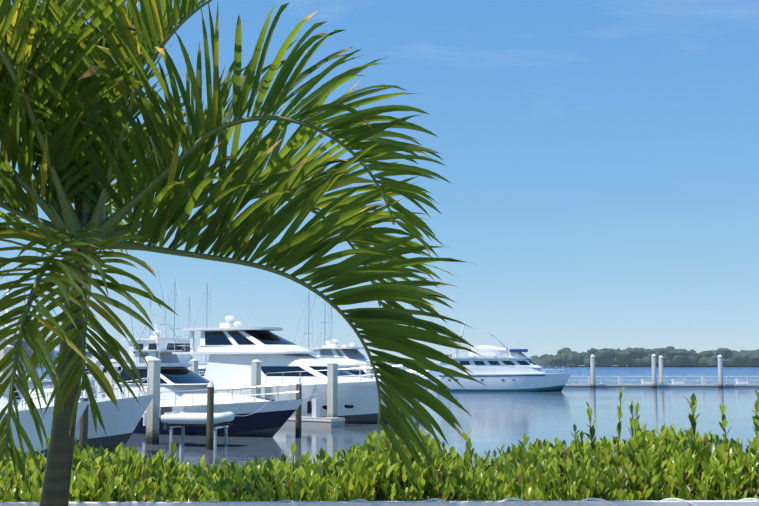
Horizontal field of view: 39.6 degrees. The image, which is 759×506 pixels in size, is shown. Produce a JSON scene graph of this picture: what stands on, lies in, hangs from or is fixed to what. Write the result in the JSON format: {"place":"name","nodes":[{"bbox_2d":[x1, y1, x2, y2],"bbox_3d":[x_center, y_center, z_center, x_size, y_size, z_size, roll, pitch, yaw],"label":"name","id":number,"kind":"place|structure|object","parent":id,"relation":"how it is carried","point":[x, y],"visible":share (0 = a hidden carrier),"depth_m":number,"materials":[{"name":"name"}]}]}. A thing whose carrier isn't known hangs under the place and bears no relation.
{"place":"outdoors","nodes":[
{"label":"outdoors","id":0,"kind":"place"},
{"bbox_2d":[0,0,758,363],"label":"sky","id":1,"kind":"structure","parent":0,"point":[600,158],"materials":[{"name":"blue"}]},
{"bbox_2d":[96,364,758,478],"bbox_3d":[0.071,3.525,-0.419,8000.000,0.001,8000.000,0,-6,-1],"label":"water","id":2,"kind":"structure","parent":0,"point":[499,420],"depth_m":66.21,"materials":[{"name":"blue liquid"}]},
{"bbox_2d":[0,326,88,465],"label":"yacht","id":3,"kind":"object","parent":2,"relation":"on","point":[27,424],"visible":0.35,"depth_m":34.20,"materials":[{"name":"white"}]},
{"bbox_2d":[3,267,94,384],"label":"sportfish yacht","id":4,"kind":"object","parent":2,"relation":"on","point":[57,354],"visible":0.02,"depth_m":93.08,"materials":[{"name":"white"}]},
{"bbox_2d":[1,311,120,399],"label":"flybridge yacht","id":5,"kind":"object","parent":2,"relation":"on","point":[94,390],"visible":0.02,"depth_m":73.31,"materials":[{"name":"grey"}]},
{"bbox_2d":[0,245,154,452],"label":"yacht","id":6,"kind":"object","parent":2,"relation":"on","point":[121,425],"visible":0.4,"depth_m":41.32,"materials":[{"name":"grey plastic"}]},
{"bbox_2d":[81,339,114,379],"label":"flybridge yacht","id":7,"kind":"object","parent":2,"relation":"on","point":[89,355],"visible":0.04,"depth_m":111.28,"materials":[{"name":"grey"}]},
{"bbox_2d":[92,286,206,377],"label":"yacht","id":8,"kind":"object","parent":2,"relation":"on","point":[152,343],"visible":0.21,"depth_m":94.31,"materials":[{"name":"white plastic"}]},
{"bbox_2d":[145,300,165,338],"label":"sailboat","id":9,"kind":"object","parent":2,"relation":"on","point":[152,318],"visible":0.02,"depth_m":149.00,"materials":[{"name":"white metal"}]},
{"bbox_2d":[117,263,201,374],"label":"yacht","id":10,"kind":"object","parent":2,"relation":"on","point":[166,356],"visible":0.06,"depth_m":91.89,"materials":[{"name":"white plastic"}]},
{"bbox_2d":[151,313,205,375],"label":"flybridge yacht","id":11,"kind":"object","parent":2,"relation":"on","point":[200,366],"visible":0.02,"depth_m":103.01,"materials":[{"name":"grey"}]},
{"bbox_2d":[162,278,202,363],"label":"sailboat","id":12,"kind":"object","parent":2,"relation":"on","point":[175,284],"visible":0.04,"depth_m":134.33,"materials":[{"name":"grey metal"}]},
{"bbox_2d":[181,296,207,356],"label":"sailboat","id":13,"kind":"object","parent":2,"relation":"on","point":[189,315],"visible":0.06,"depth_m":179.25,"materials":[{"name":"grey metal"}]},
{"bbox_2d":[88,314,304,436],"bbox_3d":[-9.590,6.568,53.952,15.092,7.000,4.760,-4,-7,36],"label":"yacht","id":14,"kind":"object","parent":2,"relation":"on","point":[183,388],"visible":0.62,"depth_m":51.65,"materials":[{"name":"white plastic"}]},
{"bbox_2d":[160,407,234,447],"bbox_3d":[-7.819,8.703,45.189,3.328,4.140,1.600,-1,-6,13],"label":"inflatable dinghy on lift","id":15,"kind":"object","parent":2,"relation":"in","point":[170,419],"visible":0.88,"depth_m":44.80,"materials":[{"name":"grey rubber"}]},
{"bbox_2d":[194,283,221,367],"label":"sailboat","id":16,"kind":"object","parent":2,"relation":"on","point":[206,314],"depth_m":159.39,"materials":[{"name":"grey metal"}]},
{"bbox_2d":[172,273,444,423],"bbox_3d":[-5.072,6.119,65.580,21.215,10.700,5.555,-4,-7,36],"label":"flybridge yacht","id":17,"kind":"object","parent":2,"relation":"in","point":[232,350],"visible":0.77,"depth_m":64.77,"materials":[{"name":"grey plastic"}]},
{"bbox_2d":[294,291,327,347],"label":"sailboat","id":18,"kind":"object","parent":2,"relation":"on","point":[308,318],"visible":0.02,"depth_m":149.57,"materials":[{"name":"grey metal"}]},
{"bbox_2d":[283,398,344,427],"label":"floating docks","id":19,"kind":"object","parent":2,"relation":"on","point":[314,419],"visible":0.17,"depth_m":58.60,"materials":[{"name":"concrete"}]},
{"bbox_2d":[302,286,359,351],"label":"sailboat","id":20,"kind":"object","parent":2,"relation":"on","point":[324,322],"visible":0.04,"depth_m":127.59,"materials":[{"name":"grey metal"}]},
{"bbox_2d":[317,306,350,343],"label":"sailboat","id":21,"kind":"object","parent":2,"relation":"on","point":[333,324],"visible":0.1,"depth_m":169.52,"materials":[{"name":"white metal"}]},
{"bbox_2d":[311,331,420,376],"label":"flybridge yacht","id":22,"kind":"object","parent":2,"relation":"on","point":[326,343],"visible":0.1,"depth_m":101.27,"materials":[{"name":"grey"}]},
{"bbox_2d":[307,315,432,401],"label":"flybridge yacht","id":23,"kind":"object","parent":2,"relation":"on","point":[347,358],"visible":0.23,"depth_m":91.62,"materials":[{"name":"grey"}]},
{"bbox_2d":[437,320,571,391],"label":"yacht","id":24,"kind":"object","parent":2,"relation":"on","point":[515,370],"visible":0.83,"depth_m":129.51,"materials":[{"name":"white plastic"}]},
{"bbox_2d":[530,346,758,366],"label":"distant trees","id":25,"kind":"object","parent":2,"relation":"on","point":[629,357],"visible":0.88,"depth_m":837.70,"materials":[{"name":"green plant"}]},
{"bbox_2d":[564,376,758,387],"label":"dock pier","id":26,"kind":"structure","parent":2,"relation":"on","point":[679,383],"depth_m":147.64,"materials":[{"name":"concrete"}]},
{"label":"ground","id":27,"kind":"structure","parent":0,"visible":0},
{"bbox_2d":[0,345,12,398],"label":"square piling","id":28,"kind":"object","parent":27,"relation":"on","point":[4,351],"visible":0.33,"depth_m":43.25,"materials":[{"name":"concrete"}]},
{"bbox_2d":[79,390,88,453],"bbox_3d":[-10.472,7.390,37.207,0.322,5.100,0.322,0,-6,-1],"label":"wood piling","id":29,"kind":"object","parent":27,"relation":"on","point":[83,437],"visible":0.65,"depth_m":37.23,"materials":[{"name":"white paint"}]},
{"bbox_2d":[106,359,117,397],"bbox_3d":[-14.529,8.876,57.093,0.460,6.260,0.460,-4,-7,36],"label":"square piling","id":30,"kind":"object","parent":27,"relation":"on","point":[109,377],"visible":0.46,"depth_m":57.15,"materials":[{"name":"concrete"}]},
{"bbox_2d":[146,357,160,444],"bbox_3d":[-9.947,7.721,46.231,0.440,6.310,0.440,-4,-7,36],"label":"square piling","id":31,"kind":"object","parent":27,"relation":"on","point":[153,407],"visible":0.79,"depth_m":46.21,"materials":[{"name":"concrete"}]},
{"bbox_2d":[148,381,375,415],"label":"mooring lines","id":32,"kind":"object","parent":31,"relation":"attached to","point":[288,396],"visible":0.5,"depth_m":59.62,"materials":[{"name":"white fabric"}]},
{"bbox_2d":[190,358,198,373],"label":"square piling","id":33,"kind":"object","parent":27,"relation":"on","point":[194,363],"visible":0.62,"depth_m":75.14,"materials":[{"name":"concrete"}]},
{"bbox_2d":[206,380,213,449],"bbox_3d":[-6.964,7.893,43.249,0.322,5.350,0.322,0,-6,-1],"label":"wood piling","id":34,"kind":"object","parent":27,"relation":"on","point":[210,417],"visible":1,"depth_m":43.27,"materials":[{"name":"white paint"}]},
{"bbox_2d":[251,359,260,398],"bbox_3d":[-7.395,9.489,62.985,0.460,6.260,0.460,-4,-7,36],"label":"square piling","id":35,"kind":"object","parent":27,"relation":"on","point":[255,372],"visible":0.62,"depth_m":63.05,"materials":[{"name":"concrete"}]},
{"bbox_2d":[295,378,301,435],"bbox_3d":[-3.945,8.751,51.256,0.322,5.300,0.322,0,-6,-1],"label":"wood piling","id":36,"kind":"object","parent":27,"relation":"on","point":[298,414],"visible":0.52,"depth_m":51.25,"materials":[{"name":"white paint"}]},
{"bbox_2d":[327,361,337,417],"bbox_3d":[-2.657,9.164,59.380,0.460,6.160,0.460,-4,-7,36],"label":"square piling","id":37,"kind":"object","parent":27,"relation":"on","point":[332,388],"visible":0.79,"depth_m":59.39,"materials":[{"name":"concrete"}]},
{"bbox_2d":[366,359,372,378],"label":"square piling","id":38,"kind":"object","parent":27,"relation":"on","point":[368,363],"visible":0.25,"depth_m":83.28,"materials":[{"name":"concrete"}]},
{"bbox_2d":[590,354,595,387],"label":"piling","id":39,"kind":"object","parent":27,"relation":"on","point":[592,367],"visible":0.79,"depth_m":146.60,"materials":[{"name":"white paint"}]},
{"bbox_2d":[651,354,656,387],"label":"piling","id":40,"kind":"object","parent":27,"relation":"on","point":[654,374],"visible":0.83,"depth_m":146.75,"materials":[{"name":"white paint"}]},
{"bbox_2d":[659,355,663,383],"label":"piling","id":41,"kind":"object","parent":27,"relation":"on","point":[661,373],"visible":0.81,"depth_m":150.89,"materials":[{"name":"white paint"}]},
{"bbox_2d":[717,355,722,387],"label":"piling","id":42,"kind":"object","parent":27,"relation":"on","point":[720,374],"visible":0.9,"depth_m":146.94,"materials":[{"name":"white paint"}]},
{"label":"patio","id":43,"kind":"object","parent":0,"visible":0},
{"bbox_2d":[0,0,486,505],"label":"palm tree","id":44,"kind":"object","parent":43,"relation":"on","point":[70,82],"visible":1,"depth_m":3.82,"materials":[{"name":"green plant"}]},
{"bbox_2d":[0,386,758,501],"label":"hedge","id":45,"kind":"object","parent":43,"relation":"on","point":[690,464],"visible":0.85,"depth_m":5.51,"materials":[{"name":"green plant"}]},
{"bbox_2d":[0,498,758,505],"bbox_3d":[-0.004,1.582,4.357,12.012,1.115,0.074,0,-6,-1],"label":"concrete curb","id":46,"kind":"structure","parent":43,"relation":"on","point":[602,502],"depth_m":4.40,"materials":[{"name":"white paint"}]}
]}

